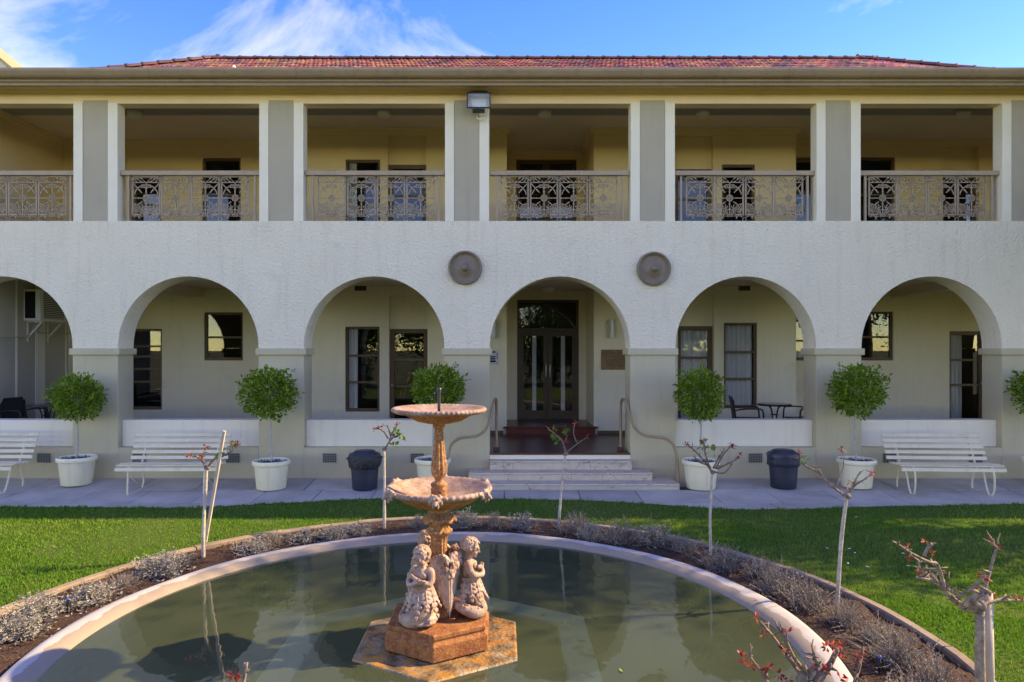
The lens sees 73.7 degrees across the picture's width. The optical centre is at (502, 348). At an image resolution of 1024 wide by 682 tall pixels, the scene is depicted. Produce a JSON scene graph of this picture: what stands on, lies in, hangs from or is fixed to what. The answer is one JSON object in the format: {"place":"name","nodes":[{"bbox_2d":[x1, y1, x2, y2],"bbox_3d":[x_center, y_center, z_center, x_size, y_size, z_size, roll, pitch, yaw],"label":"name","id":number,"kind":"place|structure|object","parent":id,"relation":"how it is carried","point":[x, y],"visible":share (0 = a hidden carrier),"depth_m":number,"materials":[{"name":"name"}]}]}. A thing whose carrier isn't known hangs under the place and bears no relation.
{"place":"outdoors","nodes":[
{"label":"outdoors","id":0,"kind":"place"},
{"bbox_2d":[0,48,22,66],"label":"neighbouring house","id":1,"kind":"structure","parent":0,"point":[6,60],"depth_m":23.70,"materials":[{"name":"yellow"}]},
{"bbox_2d":[66,557,796,681],"bbox_3d":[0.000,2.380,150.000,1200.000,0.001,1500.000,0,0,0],"label":"water","id":2,"kind":"structure","parent":0,"point":[638,631],"depth_m":5.72,"materials":[{"name":"green liquid"}]},
{"bbox_2d":[0,532,852,681],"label":"fountain pool","id":3,"kind":"structure","parent":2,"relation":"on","point":[67,653],"depth_m":5.99,"materials":[{"name":"concrete"}]},
{"bbox_2d":[351,388,517,681],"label":"fountain","id":4,"kind":"object","parent":3,"relation":"on","point":[432,628],"visible":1,"depth_m":4.92,"materials":[{"name":"stone"},{"name":"marble"},{"name":"metal"}]},
{"bbox_2d":[0,516,996,681],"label":"garden edging","id":5,"kind":"object","parent":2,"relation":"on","point":[963,661],"visible":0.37,"depth_m":6.58,"materials":[{"name":"beige concrete"}]},
{"bbox_2d":[0,54,1023,495],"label":"arcaded hotel","id":6,"kind":"structure","parent":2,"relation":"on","point":[192,246],"depth_m":11.55,"materials":[{"name":"paint"}]},
{"bbox_2d":[0,397,48,417],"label":"chair","id":7,"kind":"object","parent":6,"relation":"on","point":[13,407],"visible":0.56,"depth_m":12.62,"materials":[{"name":"black metal"}]},
{"bbox_2d":[0,323,70,337],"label":"drain hose","id":8,"kind":"object","parent":6,"relation":"attached to","point":[31,331],"visible":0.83,"depth_m":13.15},
{"bbox_2d":[25,403,54,417],"bbox_3d":[-8.360,1.377,12.500,0.630,0.719,0.630,0,0,-23],"label":"table","id":9,"kind":"object","parent":6,"relation":"on","point":[38,405],"visible":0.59,"depth_m":12.41,"materials":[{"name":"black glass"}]},
{"bbox_2d":[24,289,65,341],"bbox_3d":[-8.956,-0.625,13.386,0.340,1.000,0.788,0,0,0],"label":"air conditioner","id":10,"kind":"object","parent":6,"relation":"attached to","point":[41,306],"visible":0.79,"depth_m":13.09,"materials":[{"name":"beige metal"}]},
{"bbox_2d":[126,110,142,118],"bbox_3d":[-6.979,-4.428,12.950,0.275,0.120,0.275,0,0,0],"label":"ceiling light","id":11,"kind":"object","parent":6,"relation":"attached to","point":[135,114],"visible":1,"depth_m":12.87,"materials":[{"name":"grey"}]},
{"bbox_2d":[132,176,160,220],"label":"door","id":12,"kind":"structure","parent":6,"relation":"in","point":[144,178],"depth_m":14.84,"materials":[{"name":"brown glass"}]},
{"bbox_2d":[133,329,161,409],"bbox_3d":[-7.748,0.453,14.822,0.788,1.749,0.055,0,0,0],"label":"window","id":13,"kind":"structure","parent":6,"relation":"in","point":[134,407],"depth_m":14.80,"materials":[{"name":"brown wood"}]},
{"bbox_2d":[203,158,240,220],"bbox_3d":[-6.069,-3.355,14.822,0.829,1.529,0.055,0,0,0],"label":"window","id":14,"kind":"structure","parent":6,"relation":"in","point":[205,160],"depth_m":14.80,"materials":[{"name":"brown wood"}]},
{"bbox_2d":[205,312,242,359],"bbox_3d":[-6.024,-0.259,14.822,0.836,1.044,0.055,0,0,0],"label":"window","id":15,"kind":"structure","parent":6,"relation":"in","point":[206,313],"depth_m":14.80,"materials":[{"name":"brown wood"}]},
{"bbox_2d":[346,327,379,411],"bbox_3d":[-2.870,0.436,14.097,0.702,1.765,0.104,0,0,0],"label":"window","id":16,"kind":"structure","parent":6,"relation":"in","point":[352,355],"depth_m":14.07,"materials":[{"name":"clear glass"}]},
{"bbox_2d":[346,160,379,220],"bbox_3d":[-2.860,-3.120,14.097,0.709,1.501,0.104,0,0,0],"label":"window","id":17,"kind":"structure","parent":6,"relation":"in","point":[351,165],"depth_m":14.05,"materials":[{"name":"brown glass"}]},
{"bbox_2d":[377,110,390,118],"bbox_3d":[-2.245,-4.428,12.950,0.275,0.120,0.275,0,0,0],"label":"ceiling light","id":18,"kind":"object","parent":6,"relation":"attached to","point":[384,114],"visible":1,"depth_m":12.87,"materials":[{"name":"grey"}]},
{"bbox_2d":[389,165,425,220],"bbox_3d":[-1.955,-2.691,14.095,0.779,2.202,0.119,0,0,0],"label":"door","id":19,"kind":"structure","parent":6,"relation":"in","point":[391,167],"depth_m":14.10,"materials":[{"name":"brown wood"}]},
{"bbox_2d":[390,329,427,417],"bbox_3d":[-1.929,0.680,14.095,0.779,2.160,0.119,0,0,0],"label":"door","id":20,"kind":"structure","parent":6,"relation":"in","point":[392,331],"depth_m":14.10,"materials":[{"name":"brown wood"}]},
{"bbox_2d":[447,398,499,475],"bbox_3d":[-0.421,1.558,11.312,0.263,1.446,1.211,0,0,43],"label":"handrail","id":21,"kind":"object","parent":6,"relation":"on","point":[496,447],"visible":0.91,"depth_m":11.41,"materials":[{"name":"metal"}]},
{"bbox_2d":[467,91,489,119],"bbox_3d":[-0.391,-4.057,11.341,0.390,0.506,0.272,0,0,0],"label":"floodlight","id":22,"kind":"object","parent":6,"relation":"attached to","point":[478,101],"visible":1,"depth_m":11.33,"materials":[{"name":"white"}]},
{"bbox_2d":[490,351,498,364],"bbox_3d":[-0.185,0.193,13.991,0.220,0.295,0.012,0,0,0],"label":"notice sign","id":23,"kind":"object","parent":6,"relation":"attached to","point":[494,358],"visible":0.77,"depth_m":13.99,"materials":[{"name":"white paper"}]},
{"bbox_2d":[516,160,545,220],"bbox_3d":[0.661,-2.959,15.685,0.687,2.738,0.119,0,0,0],"label":"door","id":24,"kind":"structure","parent":6,"relation":"in","point":[518,162],"depth_m":15.69,"materials":[{"name":"brown wood"}]},
{"bbox_2d":[537,110,551,118],"bbox_3d":[0.801,-4.428,12.950,0.275,0.120,0.275,0,0,0],"label":"ceiling light","id":25,"kind":"object","parent":6,"relation":"attached to","point":[544,114],"visible":1,"depth_m":12.87,"materials":[{"name":"grey"}]},
{"bbox_2d":[517,300,578,419],"bbox_3d":[0.983,0.335,15.335,1.781,2.850,0.190,0,0,0],"label":"entrance door","id":26,"kind":"structure","parent":6,"relation":"in","point":[547,413],"depth_m":15.34,"materials":[{"name":"brown wood"}]},
{"bbox_2d":[542,286,554,292],"bbox_3d":[0.958,-1.221,14.200,0.286,0.120,0.286,0,0,0],"label":"ceiling light","id":27,"kind":"object","parent":6,"relation":"attached to","point":[548,289],"visible":1,"depth_m":14.09,"materials":[{"name":"grey"}]},
{"bbox_2d":[546,160,575,220],"bbox_3d":[1.352,-2.959,15.685,0.687,2.738,0.119,0,0,0],"label":"door","id":28,"kind":"structure","parent":6,"relation":"in","point":[548,162],"depth_m":15.69,"materials":[{"name":"brown wood"}]},
{"bbox_2d":[607,319,614,337],"bbox_3d":[2.219,-0.400,13.943,0.104,0.380,0.166,0,0,-26],"label":"wall lamp","id":29,"kind":"object","parent":6,"relation":"attached to","point":[611,328],"visible":1,"depth_m":13.88,"materials":[{"name":"grey"}]},
{"bbox_2d":[601,350,624,369],"bbox_3d":[2.310,0.230,13.981,0.570,0.410,0.030,0,0,0],"label":"wooden plaque","id":30,"kind":"object","parent":6,"relation":"attached to","point":[612,359],"visible":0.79,"depth_m":13.97,"materials":[{"name":"brown wood"}]},
{"bbox_2d":[617,398,679,483],"bbox_3d":[2.355,1.558,11.313,0.262,1.445,1.211,0,0,-43],"label":"handrail","id":31,"kind":"object","parent":6,"relation":"attached to","point":[620,447],"visible":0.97,"depth_m":11.33,"materials":[{"name":"metal"}]},
{"bbox_2d":[675,169,710,220],"bbox_3d":[3.930,-2.645,14.095,0.766,2.110,0.119,0,0,0],"label":"door","id":32,"kind":"structure","parent":6,"relation":"in","point":[708,194],"depth_m":14.10,"materials":[{"name":"brown wood"}]},
{"bbox_2d":[678,326,711,417],"bbox_3d":[3.966,0.660,14.123,0.733,2.239,0.175,0,0,0],"label":"window","id":33,"kind":"structure","parent":6,"relation":"in","point":[694,342],"depth_m":14.17,"materials":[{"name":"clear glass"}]},
{"bbox_2d":[695,110,709,118],"bbox_3d":[3.799,-4.428,12.950,0.275,0.120,0.275,0,0,0],"label":"ceiling light","id":34,"kind":"object","parent":6,"relation":"attached to","point":[701,114],"visible":1,"depth_m":12.87,"materials":[{"name":"grey"}]},
{"bbox_2d":[722,165,753,220],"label":"window","id":35,"kind":"structure","parent":6,"relation":"in","point":[723,166],"depth_m":14.05,"materials":[{"name":"brown wood"}]},
{"bbox_2d":[724,323,755,407],"bbox_3d":[4.881,0.364,14.101,0.682,1.778,0.112,0,0,0],"label":"window","id":36,"kind":"structure","parent":6,"relation":"in","point":[738,351],"depth_m":14.12,"materials":[{"name":"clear glass"}]},
{"bbox_2d":[728,395,763,417],"bbox_3d":[4.636,1.335,12.955,0.618,0.851,0.570,0,0,12],"label":"chair","id":37,"kind":"object","parent":6,"relation":"on","point":[732,406],"visible":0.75,"depth_m":12.88,"materials":[{"name":"black metal"}]},
{"bbox_2d":[757,402,791,417],"bbox_3d":[5.180,1.407,13.000,0.630,0.719,0.630,0,0,-23],"label":"table","id":38,"kind":"object","parent":6,"relation":"on","point":[770,405],"visible":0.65,"depth_m":12.92,"materials":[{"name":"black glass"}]},
{"bbox_2d":[782,406,803,417],"bbox_3d":[5.744,1.335,13.004,0.618,0.851,0.570,0,0,-10],"label":"chair","id":39,"kind":"object","parent":6,"relation":"on","point":[800,416],"visible":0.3,"depth_m":13.21,"materials":[{"name":"black metal"}]},
{"bbox_2d":[796,320,803,359],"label":"window","id":40,"kind":"structure","parent":6,"relation":"in","point":[799,338],"depth_m":14.87,"materials":[{"name":"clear glass"}]},
{"bbox_2d":[796,158,810,193],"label":"door","id":41,"kind":"structure","parent":6,"relation":"in","point":[798,160],"depth_m":14.84,"materials":[{"name":"brown wood"}]},
{"bbox_2d":[861,312,891,359],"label":"window","id":42,"kind":"structure","parent":6,"relation":"in","point":[890,313],"depth_m":14.80,"materials":[{"name":"brown wood"}]},
{"bbox_2d":[861,158,893,220],"bbox_3d":[8.080,-3.362,14.822,0.816,1.543,0.055,0,0,0],"label":"window","id":43,"kind":"structure","parent":6,"relation":"in","point":[891,160],"depth_m":14.80,"materials":[{"name":"brown wood"}]},
{"bbox_2d":[943,176,975,220],"bbox_3d":[9.905,-2.682,14.845,0.780,2.184,0.119,0,0,0],"label":"door","id":44,"kind":"structure","parent":6,"relation":"in","point":[971,178],"depth_m":14.85,"materials":[{"name":"brown wood"}]},
{"bbox_2d":[955,110,971,118],"bbox_3d":[8.739,-4.428,12.950,0.275,0.120,0.275,0,0,0],"label":"ceiling light","id":45,"kind":"object","parent":6,"relation":"attached to","point":[962,114],"visible":1,"depth_m":12.87,"materials":[{"name":"grey"}]},
{"bbox_2d":[950,331,981,417],"bbox_3d":[10.055,0.703,14.885,0.787,2.153,0.141,0,0,5],"label":"door","id":46,"kind":"structure","parent":6,"relation":"in","point":[956,359],"depth_m":14.91,"materials":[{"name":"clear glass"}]},
{"bbox_2d":[0,519,973,681],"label":"flower bed","id":47,"kind":"object","parent":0,"point":[214,559],"visible":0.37,"depth_m":6.00,"materials":[{"name":"soil"}]},
{"bbox_2d":[0,609,59,644],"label":"silver shrub","id":48,"kind":"object","parent":47,"relation":"on","point":[23,628],"visible":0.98,"depth_m":5.24,"materials":[{"name":"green plant"}]},
{"bbox_2d":[0,589,88,627],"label":"silver shrub","id":49,"kind":"object","parent":47,"relation":"on","point":[41,605],"visible":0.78,"depth_m":5.61,"materials":[{"name":"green plant"}]},
{"bbox_2d":[56,578,125,612],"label":"silver shrub","id":50,"kind":"object","parent":47,"relation":"on","point":[97,597],"visible":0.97,"depth_m":5.93,"materials":[{"name":"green plant"}]},
{"bbox_2d":[85,571,152,590],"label":"silver shrub","id":51,"kind":"object","parent":47,"relation":"on","point":[128,581],"visible":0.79,"depth_m":6.36,"materials":[{"name":"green plant"}]},
{"bbox_2d":[123,549,194,583],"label":"silver shrub","id":52,"kind":"object","parent":47,"relation":"on","point":[161,568],"visible":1,"depth_m":6.63,"materials":[{"name":"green plant"}]},
{"bbox_2d":[142,546,205,569],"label":"silver shrub","id":53,"kind":"object","parent":47,"relation":"on","point":[179,557],"visible":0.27,"depth_m":6.99,"materials":[{"name":"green plant"}]},
{"bbox_2d":[185,440,241,557],"bbox_3d":[-3.046,1.604,7.255,0.610,1.313,0.210,0,0,8],"label":"standard rose","id":54,"kind":"object","parent":47,"relation":"on","point":[206,469],"visible":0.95,"depth_m":7.21,"materials":[{"name":"brown plant"}]},
{"bbox_2d":[205,430,225,542],"bbox_3d":[-3.037,1.467,7.210,0.364,1.221,0.037,0,0,33],"label":"garden stake","id":55,"kind":"object","parent":47,"relation":"on","point":[215,484],"visible":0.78,"depth_m":7.20,"materials":[{"name":"brown wood"}]},
{"bbox_2d":[226,662,249,681],"bbox_3d":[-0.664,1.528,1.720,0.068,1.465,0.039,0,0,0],"label":"standard rose","id":56,"kind":"object","parent":47,"relation":"on","point":[238,675],"visible":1,"depth_m":1.72,"materials":[{"name":"red plant"}]},
{"bbox_2d":[227,536,277,557],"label":"silver shrub","id":57,"kind":"object","parent":47,"relation":"on","point":[250,548],"visible":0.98,"depth_m":7.39,"materials":[{"name":"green plant"}]},
{"bbox_2d":[234,526,293,549],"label":"silver shrub","id":58,"kind":"object","parent":47,"relation":"on","point":[274,540],"visible":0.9,"depth_m":7.70,"materials":[{"name":"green plant"}]},
{"bbox_2d":[280,526,324,545],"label":"silver shrub","id":59,"kind":"object","parent":47,"relation":"on","point":[307,539],"visible":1,"depth_m":7.80,"materials":[{"name":"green plant"}]},
{"bbox_2d":[308,523,354,541],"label":"silver shrub","id":60,"kind":"object","parent":47,"relation":"on","point":[335,534],"visible":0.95,"depth_m":7.91,"materials":[{"name":"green plant"}]},
{"bbox_2d":[341,521,376,536],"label":"silver shrub","id":61,"kind":"object","parent":47,"relation":"on","point":[359,530],"visible":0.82,"depth_m":8.14,"materials":[{"name":"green plant"}]},
{"bbox_2d":[372,421,405,528],"bbox_3d":[-1.396,1.568,8.348,0.427,1.384,0.190,0,0,-7],"label":"standard rose","id":62,"kind":"object","parent":47,"relation":"on","point":[398,433],"visible":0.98,"depth_m":8.38,"materials":[{"name":"brown plant"}]},
{"bbox_2d":[399,513,428,530],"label":"silver shrub","id":63,"kind":"object","parent":47,"relation":"on","point":[421,525],"visible":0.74,"depth_m":8.38,"materials":[{"name":"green plant"}]},
{"bbox_2d":[453,506,487,531],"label":"silver shrub","id":64,"kind":"object","parent":47,"relation":"on","point":[471,520],"visible":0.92,"depth_m":8.47,"materials":[{"name":"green plant"}]},
{"bbox_2d":[479,509,509,530],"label":"silver shrub","id":65,"kind":"object","parent":47,"relation":"on","point":[494,521],"visible":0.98,"depth_m":8.44,"materials":[{"name":"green plant"}]},
{"bbox_2d":[501,510,541,533],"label":"silver shrub","id":66,"kind":"object","parent":47,"relation":"on","point":[524,524],"visible":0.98,"depth_m":8.35,"materials":[{"name":"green plant"}]},
{"bbox_2d":[532,510,600,537],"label":"silver shrub","id":67,"kind":"object","parent":47,"relation":"on","point":[575,523],"visible":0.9,"depth_m":8.17,"materials":[{"name":"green plant"}]},
{"bbox_2d":[545,420,588,528],"bbox_3d":[0.791,1.563,8.413,0.552,1.397,0.150,0,0,-5],"label":"standard rose","id":68,"kind":"object","parent":47,"relation":"on","point":[564,443],"visible":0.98,"depth_m":8.41,"materials":[{"name":"grey plant"}]},
{"bbox_2d":[572,519,608,542],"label":"silver shrub","id":69,"kind":"object","parent":47,"relation":"on","point":[587,534],"visible":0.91,"depth_m":7.88,"materials":[{"name":"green plant"}]},
{"bbox_2d":[592,513,664,546],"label":"silver shrub","id":70,"kind":"object","parent":47,"relation":"on","point":[618,537],"visible":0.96,"depth_m":7.75,"materials":[{"name":"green plant"}]},
{"bbox_2d":[626,518,680,549],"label":"silver shrub","id":71,"kind":"object","parent":47,"relation":"on","point":[651,533],"visible":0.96,"depth_m":7.67,"materials":[{"name":"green plant"}]},
{"bbox_2d":[656,531,704,554],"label":"silver shrub","id":72,"kind":"object","parent":47,"relation":"on","point":[685,546],"visible":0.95,"depth_m":7.44,"materials":[{"name":"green plant"}]},
{"bbox_2d":[684,438,741,554],"bbox_3d":[2.249,1.604,7.285,0.646,1.313,0.215,0,0,-5],"label":"standard rose","id":73,"kind":"object","parent":47,"relation":"on","point":[707,464],"visible":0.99,"depth_m":7.30,"materials":[{"name":"grey plant"}]},
{"bbox_2d":[676,539,755,578],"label":"silver shrub","id":74,"kind":"object","parent":47,"relation":"on","point":[722,562],"visible":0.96,"depth_m":6.82,"materials":[{"name":"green plant"}]},
{"bbox_2d":[739,552,811,583],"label":"silver shrub","id":75,"kind":"object","parent":47,"relation":"on","point":[761,564],"visible":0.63,"depth_m":6.59,"materials":[{"name":"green plant"}]},
{"bbox_2d":[743,555,823,601],"bbox_3d":[2.488,2.089,6.201,0.781,0.314,0.655,0,0,24],"label":"silver shrub","id":76,"kind":"object","parent":47,"relation":"on","point":[775,586],"visible":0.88,"depth_m":6.15,"materials":[{"name":"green plant"}]},
{"bbox_2d":[737,610,866,681],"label":"standard rose","id":77,"kind":"object","parent":47,"relation":"on","point":[804,673],"visible":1,"depth_m":1.95,"materials":[{"name":"brown plant"}]},
{"bbox_2d":[762,569,854,620],"bbox_3d":[2.620,2.071,5.821,0.728,0.334,0.633,0,0,8],"label":"silver shrub","id":78,"kind":"object","parent":47,"relation":"on","point":[806,598],"visible":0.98,"depth_m":5.81,"materials":[{"name":"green plant"}]},
{"bbox_2d":[799,619,860,681],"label":"irrigation hose","id":79,"kind":"object","parent":47,"relation":"on","point":[850,670],"visible":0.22,"depth_m":4.80,"materials":[{"name":"black"}]},
{"bbox_2d":[797,446,874,604],"bbox_3d":[2.881,1.552,5.945,0.712,1.418,0.145,0,0,0],"label":"standard rose","id":80,"kind":"object","parent":47,"relation":"on","point":[847,495],"visible":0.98,"depth_m":5.91,"materials":[{"name":"grey plant"}]},
{"bbox_2d":[808,594,885,636],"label":"silver shrub","id":81,"kind":"object","parent":47,"relation":"on","point":[846,618],"visible":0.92,"depth_m":5.48,"materials":[{"name":"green plant"}]},
{"bbox_2d":[832,614,916,646],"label":"silver shrub","id":82,"kind":"object","parent":47,"relation":"on","point":[867,631],"visible":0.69,"depth_m":5.14,"materials":[{"name":"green plant"}]},
{"bbox_2d":[877,655,888,673],"bbox_3d":[2.607,2.181,4.680,0.079,0.158,0.022,0,0,0],"label":"irrigation spike","id":83,"kind":"object","parent":47,"relation":"on","point":[879,661],"visible":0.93,"depth_m":4.67,"materials":[{"name":"black plastic"}]},
{"bbox_2d":[834,620,943,678],"bbox_3d":[2.812,2.072,4.822,0.592,0.331,0.681,0,0,-10],"label":"silver shrub","id":84,"kind":"object","parent":47,"relation":"on","point":[903,656],"visible":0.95,"depth_m":4.77,"materials":[{"name":"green plant"}]},
{"bbox_2d":[886,668,944,681],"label":"silver shrub","id":85,"kind":"object","parent":47,"relation":"on","point":[908,680],"visible":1,"depth_m":4.22,"materials":[{"name":"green plant"}]},
{"bbox_2d":[890,648,967,681],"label":"silver shrub","id":86,"kind":"object","parent":47,"relation":"on","point":[935,675],"visible":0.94,"depth_m":4.45,"materials":[{"name":"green plant"}]},
{"bbox_2d":[892,530,1023,681],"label":"standard rose","id":87,"kind":"object","parent":47,"relation":"on","point":[971,604],"visible":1,"depth_m":3.95,"materials":[{"name":"brown plant"}]},
{"bbox_2d":[978,593,994,681],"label":"garden stake","id":88,"kind":"object","parent":47,"relation":"on","point":[989,647],"visible":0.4,"depth_m":3.99,"materials":[{"name":"grey wood"}]},
{"bbox_2d":[0,478,1023,508],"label":"path","id":89,"kind":"structure","parent":0,"point":[751,493],"depth_m":10.55,"materials":[{"name":"grey concrete"}]},
{"bbox_2d":[0,432,38,493],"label":"slatted bench","id":90,"kind":"object","parent":89,"relation":"on","point":[19,457],"visible":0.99,"depth_m":11.00,"materials":[{"name":"white wood"}]},
{"bbox_2d":[55,454,97,486],"bbox_3d":[-6.918,1.979,11.100,0.588,0.455,0.588,0,0,0],"label":"planter","id":91,"kind":"object","parent":89,"relation":"on","point":[78,471],"visible":0.98,"depth_m":10.91,"materials":[{"name":"ceramic"}]},
{"bbox_2d":[42,369,109,458],"bbox_3d":[-6.946,1.066,11.037,1.006,1.484,0.964,0,0,0],"label":"topiary tree","id":92,"kind":"object","parent":91,"relation":"on","point":[77,385],"visible":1,"depth_m":10.99,"materials":[{"name":"green plant"}]},
{"bbox_2d":[114,432,231,495],"bbox_3d":[-5.157,1.812,10.766,1.540,0.899,0.673,0,0,-1],"label":"slatted bench","id":93,"kind":"object","parent":89,"relation":"on","point":[142,464],"visible":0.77,"depth_m":10.94,"materials":[{"name":"white wood"}]},
{"bbox_2d":[252,457,290,490],"bbox_3d":[-3.674,1.995,10.860,0.588,0.459,0.588,0,0,0],"label":"planter","id":94,"kind":"object","parent":89,"relation":"on","point":[270,475],"visible":1,"depth_m":10.66,"materials":[{"name":"ceramic"}]},
{"bbox_2d":[235,364,304,461],"bbox_3d":[-3.708,1.036,10.873,0.982,1.579,1.025,0,0,0],"label":"topiary tree","id":95,"kind":"object","parent":94,"relation":"on","point":[281,386],"visible":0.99,"depth_m":10.72,"materials":[{"name":"green plant"}]},
{"bbox_2d":[346,449,382,490],"bbox_3d":[-2.193,1.919,10.858,0.539,0.616,0.541,0,0,41],"label":"dustbin","id":96,"kind":"object","parent":89,"relation":"on","point":[364,465],"visible":1,"depth_m":10.68,"materials":[{"name":"black plastic"}]},
{"bbox_2d":[414,455,450,477],"bbox_3d":[-1.122,1.986,10.980,0.588,0.458,0.588,0,0,0],"label":"planter","id":97,"kind":"object","parent":89,"relation":"on","point":[423,464],"visible":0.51,"depth_m":10.79,"materials":[{"name":"ceramic"}]},
{"bbox_2d":[409,361,471,459],"bbox_3d":[-1.004,1.006,10.979,1.061,1.621,0.926,0,0,0],"label":"topiary tree","id":98,"kind":"object","parent":97,"relation":"on","point":[426,383],"visible":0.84,"depth_m":10.82,"materials":[{"name":"green plant"}]},
{"bbox_2d":[682,457,719,490],"bbox_3d":[3.161,1.995,10.880,0.588,0.457,0.588,0,0,0],"label":"planter","id":99,"kind":"object","parent":89,"relation":"on","point":[697,475],"visible":0.68,"depth_m":10.68,"materials":[{"name":"ceramic"}]},
{"bbox_2d":[672,361,728,461],"bbox_3d":[3.146,1.004,10.897,0.846,1.640,0.831,0,0,0],"label":"topiary tree","id":100,"kind":"object","parent":99,"relation":"on","point":[698,405],"visible":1,"depth_m":10.76,"materials":[{"name":"green plant"}]},
{"bbox_2d":[766,448,800,489],"bbox_3d":[4.488,1.914,10.918,0.513,0.616,0.509,0,0,24],"label":"dustbin","id":101,"kind":"object","parent":89,"relation":"on","point":[783,464],"visible":1,"depth_m":10.74,"materials":[{"name":"plastic"}]},
{"bbox_2d":[836,456,876,488],"bbox_3d":[5.675,1.988,10.950,0.588,0.459,0.588,0,0,0],"label":"planter","id":102,"kind":"object","parent":89,"relation":"on","point":[853,468],"visible":0.94,"depth_m":10.76,"materials":[{"name":"ceramic"}]},
{"bbox_2d":[825,361,891,460],"bbox_3d":[5.692,1.009,10.963,0.980,1.620,1.003,0,0,0],"label":"topiary tree","id":103,"kind":"object","parent":102,"relation":"on","point":[871,400],"visible":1,"depth_m":10.81,"materials":[{"name":"green plant"}]},
{"bbox_2d":[881,432,1006,495],"bbox_3d":[6.903,1.818,10.722,1.540,0.906,0.700,0,0,4],"label":"slatted bench","id":104,"kind":"object","parent":89,"relation":"on","point":[913,465],"visible":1,"depth_m":10.89,"materials":[{"name":"white wood"}]},
{"bbox_2d":[0,497,1023,681],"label":"lawn","id":105,"kind":"structure","parent":0,"point":[586,510],"depth_m":8.19,"materials":[{"name":"green plant"}]},
{"bbox_2d":[0,0,1023,66],"label":"sky","id":106,"kind":"structure","parent":0,"point":[35,33],"materials":[{"name":"blue"}]},
{"bbox_2d":[1003,370,1023,413],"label":"topiary tree","id":107,"kind":"object","parent":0,"point":[1015,389],"visible":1,"depth_m":11.11,"materials":[{"name":"green plant"}]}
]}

